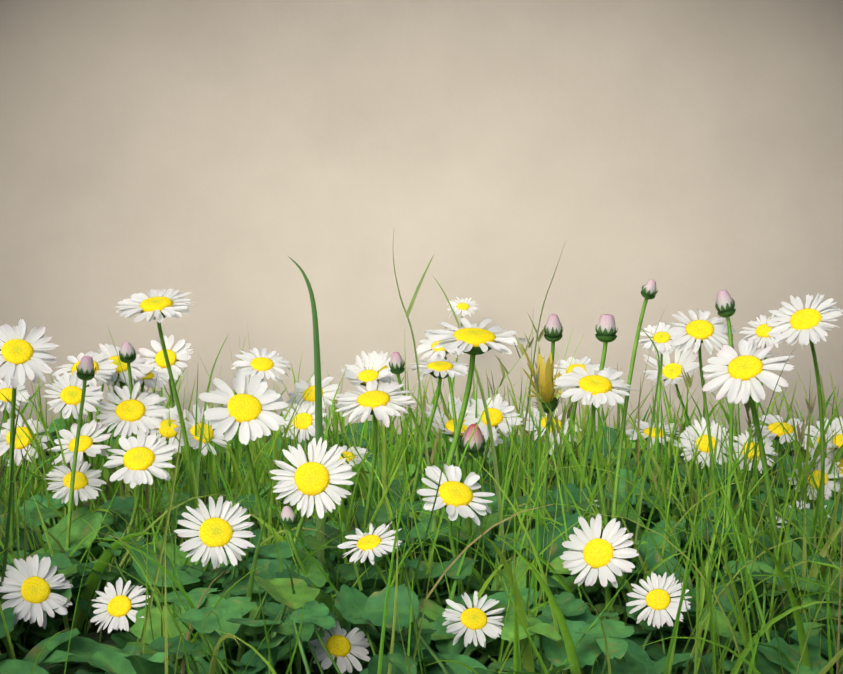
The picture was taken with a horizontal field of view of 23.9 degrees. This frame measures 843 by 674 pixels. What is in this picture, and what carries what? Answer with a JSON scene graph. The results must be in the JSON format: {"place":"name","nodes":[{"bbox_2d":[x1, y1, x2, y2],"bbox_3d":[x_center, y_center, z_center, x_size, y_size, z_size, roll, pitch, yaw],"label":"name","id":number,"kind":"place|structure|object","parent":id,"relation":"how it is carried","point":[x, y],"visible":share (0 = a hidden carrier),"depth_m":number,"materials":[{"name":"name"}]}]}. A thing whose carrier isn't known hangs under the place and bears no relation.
{"place":"outdoors","nodes":[
{"label":"outdoors","id":0,"kind":"place"},
{"bbox_2d":[90,577,149,632],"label":"daisy","id":1,"kind":"object","parent":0,"point":[118,607],"visible":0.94,"depth_m":0.61,"materials":[{"name":"white plant"}]},
{"bbox_2d":[0,313,842,673],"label":"ground","id":2,"kind":"structure","parent":0,"point":[106,639],"depth_m":0.64,"materials":[{"name":"green plant"}]},
{"bbox_2d":[0,380,29,429],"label":"daisy","id":3,"kind":"object","parent":2,"relation":"on","point":[6,391],"visible":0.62,"depth_m":0.76,"materials":[{"name":"white plant"}]},
{"bbox_2d":[0,414,49,504],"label":"daisy","id":4,"kind":"object","parent":2,"relation":"on","point":[19,452],"visible":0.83,"depth_m":0.74,"materials":[{"name":"white plant"}]},
{"bbox_2d":[0,319,59,550],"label":"daisy","id":5,"kind":"object","parent":2,"relation":"on","point":[19,356],"visible":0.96,"depth_m":0.63,"materials":[{"name":"white plant"}]},
{"bbox_2d":[0,554,72,653],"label":"daisy","id":6,"kind":"object","parent":2,"relation":"on","point":[33,581],"visible":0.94,"depth_m":0.60,"materials":[{"name":"white plant"}]},
{"bbox_2d":[42,370,103,509],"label":"daisy","id":7,"kind":"object","parent":2,"relation":"on","point":[68,396],"visible":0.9,"depth_m":0.74,"materials":[{"name":"white plant"}]},
{"bbox_2d":[45,458,105,510],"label":"daisy","id":8,"kind":"object","parent":2,"relation":"on","point":[85,479],"visible":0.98,"depth_m":0.67,"materials":[{"name":"white plant"}]},
{"bbox_2d":[48,420,111,502],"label":"daisy","id":9,"kind":"object","parent":2,"relation":"on","point":[87,446],"visible":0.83,"depth_m":0.72,"materials":[{"name":"white plant"}]},
{"bbox_2d":[65,356,95,579],"bbox_3d":[-0.113,0.049,0.662,0.011,0.086,0.013,0,10,2],"label":"bud","id":10,"kind":"object","parent":2,"relation":"on","point":[85,371],"visible":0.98,"depth_m":0.66,"materials":[{"name":"green plant"}]},
{"bbox_2d":[52,351,116,510],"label":"daisy","id":11,"kind":"object","parent":2,"relation":"on","point":[105,367],"visible":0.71,"depth_m":0.76,"materials":[{"name":"white plant"}]},
{"bbox_2d":[97,381,111,472],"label":"daisy","id":12,"kind":"object","parent":2,"relation":"on","point":[102,386],"depth_m":0.84,"materials":[{"name":"green plant"}]},
{"bbox_2d":[96,366,134,496],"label":"daisy","id":13,"kind":"object","parent":2,"relation":"on","point":[109,383],"visible":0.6,"depth_m":0.79,"materials":[{"name":"white plant"}]},
{"bbox_2d":[97,343,149,437],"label":"daisy","id":14,"kind":"object","parent":2,"relation":"on","point":[110,349],"visible":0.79,"depth_m":0.78,"materials":[{"name":"white plant"}]},
{"bbox_2d":[101,354,153,474],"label":"daisy","id":15,"kind":"object","parent":2,"relation":"on","point":[145,371],"visible":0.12,"depth_m":0.81,"materials":[{"name":"white plant"}]},
{"bbox_2d":[90,381,168,532],"bbox_3d":[-0.097,0.053,0.672,0.022,0.074,0.024,9,13,41],"label":"daisy","id":16,"kind":"object","parent":2,"relation":"on","point":[131,414],"visible":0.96,"depth_m":0.67,"materials":[{"name":"white plant"}]},
{"bbox_2d":[119,342,139,513],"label":"bud","id":17,"kind":"object","parent":2,"relation":"on","point":[127,354],"visible":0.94,"depth_m":0.70,"materials":[{"name":"pink plant"}]},
{"bbox_2d":[103,429,176,567],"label":"daisy","id":18,"kind":"object","parent":2,"relation":"on","point":[142,457],"visible":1,"depth_m":0.65,"materials":[{"name":"white plant"}]},
{"bbox_2d":[118,389,165,482],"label":"daisy","id":19,"kind":"object","parent":2,"relation":"on","point":[156,392],"visible":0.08,"depth_m":0.81,"materials":[{"name":"white plant"}]},
{"bbox_2d":[116,367,168,470],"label":"daisy","id":20,"kind":"object","parent":2,"relation":"on","point":[149,380],"visible":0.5,"depth_m":0.81,"materials":[{"name":"white plant"}]},
{"bbox_2d":[114,288,198,530],"bbox_3d":[-0.085,0.039,0.652,0.026,0.109,0.036,0,10,2],"label":"daisy","id":21,"kind":"object","parent":2,"relation":"on","point":[157,307],"visible":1,"depth_m":0.64,"materials":[{"name":"white plant"}]},
{"bbox_2d":[138,334,193,406],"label":"daisy","id":22,"kind":"object","parent":2,"relation":"on","point":[178,352],"visible":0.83,"depth_m":0.87,"materials":[{"name":"white plant"}]},
{"bbox_2d":[145,405,198,486],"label":"daisy","id":23,"kind":"object","parent":2,"relation":"on","point":[166,431],"visible":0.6,"depth_m":0.73,"materials":[{"name":"white plant"}]},
{"bbox_2d":[172,404,230,499],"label":"daisy","id":24,"kind":"object","parent":2,"relation":"on","point":[194,442],"visible":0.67,"depth_m":0.73,"materials":[{"name":"white plant"}]},
{"bbox_2d":[174,496,255,580],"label":"daisy","id":25,"kind":"object","parent":2,"relation":"on","point":[214,535],"visible":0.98,"depth_m":0.61,"materials":[{"name":"white plant"}]},
{"bbox_2d":[198,369,287,545],"bbox_3d":[-0.056,0.052,0.660,0.024,0.081,0.035,10,14,43],"label":"daisy","id":26,"kind":"object","parent":2,"relation":"on","point":[243,411],"visible":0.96,"depth_m":0.65,"materials":[{"name":"white plant"}]},
{"bbox_2d":[231,348,290,464],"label":"daisy","id":27,"kind":"object","parent":2,"relation":"on","point":[262,362],"visible":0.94,"depth_m":0.78,"materials":[{"name":"white plant"}]},
{"bbox_2d":[278,506,307,573],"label":"bud","id":28,"kind":"object","parent":2,"relation":"on","point":[288,517],"visible":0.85,"depth_m":0.62,"materials":[{"name":"green plant"}]},
{"bbox_2d":[282,402,326,445],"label":"daisy","id":29,"kind":"object","parent":2,"relation":"on","point":[305,422],"visible":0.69,"depth_m":0.78,"materials":[{"name":"white plant"}]},
{"bbox_2d":[269,437,356,543],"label":"daisy","id":30,"kind":"object","parent":2,"relation":"on","point":[313,478],"visible":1,"depth_m":0.62,"materials":[{"name":"white plant"}]},
{"bbox_2d":[286,375,339,441],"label":"daisy","id":31,"kind":"object","parent":2,"relation":"on","point":[328,391],"visible":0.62,"depth_m":0.80,"materials":[{"name":"white plant"}]},
{"bbox_2d":[307,620,369,673],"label":"daisy","id":32,"kind":"object","parent":2,"relation":"on","point":[340,646],"visible":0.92,"depth_m":0.59,"materials":[{"name":"white plant"}]},
{"bbox_2d":[324,445,372,479],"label":"daisy","id":33,"kind":"object","parent":2,"relation":"on","point":[362,451],"visible":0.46,"depth_m":0.75,"materials":[{"name":"white plant"}]},
{"bbox_2d":[342,351,393,454],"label":"daisy","id":34,"kind":"object","parent":2,"relation":"on","point":[355,374],"visible":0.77,"depth_m":0.83,"materials":[{"name":"white plant"}]},
{"bbox_2d":[338,522,402,585],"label":"daisy","id":35,"kind":"object","parent":2,"relation":"on","point":[369,545],"visible":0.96,"depth_m":0.61,"materials":[{"name":"white plant"}]},
{"bbox_2d":[335,380,415,528],"bbox_3d":[-0.015,0.053,0.670,0.030,0.074,0.027,6,12,30],"label":"daisy","id":36,"kind":"object","parent":2,"relation":"on","point":[376,403],"visible":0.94,"depth_m":0.66,"materials":[{"name":"white plant"}]},
{"bbox_2d":[355,351,395,452],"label":"daisy","id":37,"kind":"object","parent":2,"relation":"on","point":[389,379],"visible":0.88,"depth_m":0.85,"materials":[{"name":"white plant"}]},
{"bbox_2d":[0,233,795,670],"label":"tall grass","id":38,"kind":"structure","parent":2,"relation":"on","point":[318,435],"depth_m":0.66,"materials":[{"name":"green plant"}]},
{"bbox_2d":[389,352,431,466],"bbox_3d":[-0.004,0.038,0.769,0.006,0.069,0.027,7,12,34],"label":"bud","id":39,"kind":"object","parent":2,"relation":"on","point":[396,363],"visible":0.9,"depth_m":0.76,"materials":[{"name":"green plant"}]},
{"bbox_2d":[0,418,842,673],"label":"leaves","id":40,"kind":"object","parent":2,"relation":"on","point":[361,610],"visible":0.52,"depth_m":0.61,"materials":[{"name":"green plant"}]},
{"bbox_2d":[409,354,468,517],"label":"daisy","id":41,"kind":"object","parent":2,"relation":"on","point":[439,368],"visible":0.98,"depth_m":0.70,"materials":[{"name":"white plant"}]},
{"bbox_2d":[414,329,463,465],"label":"daisy","id":42,"kind":"object","parent":2,"relation":"on","point":[426,345],"visible":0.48,"depth_m":0.74,"materials":[{"name":"white plant"}]},
{"bbox_2d":[417,464,494,606],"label":"daisy","id":43,"kind":"object","parent":2,"relation":"on","point":[455,496],"visible":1,"depth_m":0.62,"materials":[{"name":"white plant"}]},
{"bbox_2d":[425,393,486,460],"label":"daisy","id":44,"kind":"object","parent":2,"relation":"on","point":[449,427],"visible":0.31,"depth_m":0.78,"materials":[{"name":"white plant"}]},
{"bbox_2d":[443,296,478,438],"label":"daisy","id":45,"kind":"object","parent":2,"relation":"on","point":[463,307],"visible":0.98,"depth_m":0.89,"materials":[{"name":"white plant"}]},
{"bbox_2d":[458,424,484,594],"bbox_3d":[0.017,0.060,0.658,0.009,0.066,0.016,0,10,2],"label":"daisy bud","id":46,"kind":"object","parent":2,"relation":"on","point":[479,439],"visible":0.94,"depth_m":0.65,"materials":[{"name":"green plant"}]},
{"bbox_2d":[442,591,503,662],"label":"daisy","id":47,"kind":"object","parent":2,"relation":"on","point":[474,620],"visible":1,"depth_m":0.60,"materials":[{"name":"white plant"}]},
{"bbox_2d":[424,318,525,599],"bbox_3d":[0.017,0.045,0.643,0.031,0.099,0.032,8,13,38],"label":"daisy","id":48,"kind":"object","parent":2,"relation":"on","point":[473,340],"visible":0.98,"depth_m":0.64,"materials":[{"name":"white plant"}]},
{"bbox_2d":[449,418,502,473],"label":"daisy","id":49,"kind":"object","parent":2,"relation":"on","point":[498,440],"visible":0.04,"depth_m":0.79,"materials":[{"name":"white plant"}]},
{"bbox_2d":[463,393,521,490],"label":"daisy","id":50,"kind":"object","parent":2,"relation":"on","point":[496,413],"visible":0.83,"depth_m":0.75,"materials":[{"name":"white plant"}]},
{"bbox_2d":[521,344,570,514],"bbox_3d":[0.044,0.046,0.664,0.024,0.090,0.013,-5,11,-28],"label":"bud","id":51,"kind":"object","parent":2,"relation":"on","point":[547,389],"visible":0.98,"depth_m":0.66,"materials":[{"name":"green plant"}]},
{"bbox_2d":[520,407,581,478],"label":"daisy","id":52,"kind":"object","parent":2,"relation":"on","point":[535,412],"visible":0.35,"depth_m":0.84,"materials":[{"name":"white plant"}]},
{"bbox_2d":[542,314,562,524],"bbox_3d":[0.043,0.041,0.663,0.006,0.100,0.010,0,10,2],"label":"bud","id":53,"kind":"object","parent":2,"relation":"on","point":[553,330],"visible":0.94,"depth_m":0.66,"materials":[{"name":"green plant"}]},
{"bbox_2d":[553,356,604,482],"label":"daisy","id":54,"kind":"object","parent":2,"relation":"on","point":[582,362],"visible":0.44,"depth_m":0.79,"materials":[{"name":"white plant"}]},
{"bbox_2d":[554,364,637,526],"bbox_3d":[0.056,0.052,0.646,0.026,0.084,0.023,-2,10,-14],"label":"daisy","id":55,"kind":"object","parent":2,"relation":"on","point":[595,388],"visible":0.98,"depth_m":0.64,"materials":[{"name":"white plant"}]},
{"bbox_2d":[560,513,638,609],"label":"daisy","id":56,"kind":"object","parent":2,"relation":"on","point":[593,551],"visible":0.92,"depth_m":0.61,"materials":[{"name":"white plant"}]},
{"bbox_2d":[581,314,617,487],"bbox_3d":[0.062,0.038,0.701,0.013,0.093,0.009,0,10,2],"label":"bud","id":57,"kind":"object","parent":2,"relation":"on","point":[606,330],"visible":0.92,"depth_m":0.69,"materials":[{"name":"green plant"}]},
{"bbox_2d":[608,279,657,597],"bbox_3d":[0.069,0.037,0.649,0.015,0.113,0.013,0,10,2],"label":"bud","id":58,"kind":"object","parent":2,"relation":"on","point":[649,291],"visible":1,"depth_m":0.65,"materials":[{"name":"green plant"}]},
{"bbox_2d":[626,419,681,467],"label":"daisy","id":59,"kind":"object","parent":2,"relation":"on","point":[644,426],"visible":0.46,"depth_m":0.81,"materials":[{"name":"white plant"}]},
{"bbox_2d":[626,572,691,637],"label":"daisy","id":60,"kind":"object","parent":2,"relation":"on","point":[658,602],"visible":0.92,"depth_m":0.60,"materials":[{"name":"white plant"}]},
{"bbox_2d":[638,321,680,458],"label":"daisy","id":61,"kind":"object","parent":2,"relation":"on","point":[662,339],"visible":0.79,"depth_m":0.78,"materials":[{"name":"white plant"}]},
{"bbox_2d":[643,347,698,424],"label":"daisy","id":62,"kind":"object","parent":2,"relation":"on","point":[671,373],"visible":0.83,"depth_m":0.83,"materials":[{"name":"white plant"}]},
{"bbox_2d":[667,309,735,582],"bbox_3d":[0.093,0.041,0.671,0.023,0.099,0.023,-2,10,-12],"label":"daisy","id":63,"kind":"object","parent":2,"relation":"on","point":[708,334],"visible":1,"depth_m":0.66,"materials":[{"name":"white plant"}]},
{"bbox_2d":[676,417,734,481],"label":"daisy","id":64,"kind":"object","parent":2,"relation":"on","point":[693,436],"visible":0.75,"depth_m":0.77,"materials":[{"name":"white plant"}]},
{"bbox_2d":[715,290,735,572],"bbox_3d":[0.100,0.038,0.658,0.007,0.108,0.013,0,10,2],"label":"bud","id":65,"kind":"object","parent":2,"relation":"on","point":[725,305],"visible":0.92,"depth_m":0.65,"materials":[{"name":"green plant"}]},
{"bbox_2d":[702,339,794,572],"bbox_3d":[0.103,0.049,0.635,0.031,0.096,0.036,0,10,2],"label":"daisy","id":66,"kind":"object","parent":2,"relation":"on","point":[745,371],"visible":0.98,"depth_m":0.62,"materials":[{"name":"white plant"}]},
{"bbox_2d":[732,430,777,472],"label":"daisy","id":67,"kind":"object","parent":2,"relation":"on","point":[743,438],"visible":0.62,"depth_m":0.79,"materials":[{"name":"white plant"}]},
{"bbox_2d":[738,314,786,500],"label":"daisy","id":68,"kind":"object","parent":2,"relation":"on","point":[761,331],"visible":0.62,"depth_m":0.75,"materials":[{"name":"white plant"}]},
{"bbox_2d":[750,414,814,502],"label":"daisy","id":69,"kind":"object","parent":2,"relation":"on","point":[777,433],"visible":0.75,"depth_m":0.73,"materials":[{"name":"white plant"}]},
{"bbox_2d":[776,500,829,541],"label":"daisy","id":70,"kind":"object","parent":2,"relation":"on","point":[797,503],"visible":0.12,"depth_m":0.71,"materials":[{"name":"white plant"}]},
{"bbox_2d":[767,293,842,545],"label":"daisy","id":71,"kind":"object","parent":2,"relation":"on","point":[802,325],"visible":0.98,"depth_m":0.65,"materials":[{"name":"white plant"}]},
{"bbox_2d":[788,457,842,499],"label":"daisy","id":72,"kind":"object","parent":2,"relation":"on","point":[828,487],"visible":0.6,"depth_m":0.73,"materials":[{"name":"white plant"}]},
{"bbox_2d":[802,418,840,462],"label":"daisy","id":73,"kind":"object","parent":2,"relation":"on","point":[814,433],"visible":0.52,"depth_m":0.78,"materials":[{"name":"white plant"}]},
{"bbox_2d":[809,439,842,488],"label":"daisy","id":74,"kind":"object","parent":2,"relation":"on","point":[830,461],"visible":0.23,"depth_m":0.76,"materials":[{"name":"white plant"}]},
{"bbox_2d":[818,417,842,450],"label":"daisy","id":75,"kind":"object","parent":2,"relation":"on","point":[838,443],"visible":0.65,"depth_m":0.76,"materials":[{"name":"white plant"}]},
{"bbox_2d":[0,0,842,435],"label":"wall","id":76,"kind":"structure","parent":0,"point":[494,160],"depth_m":0.91,"materials":[{"name":"paint"}]}
]}

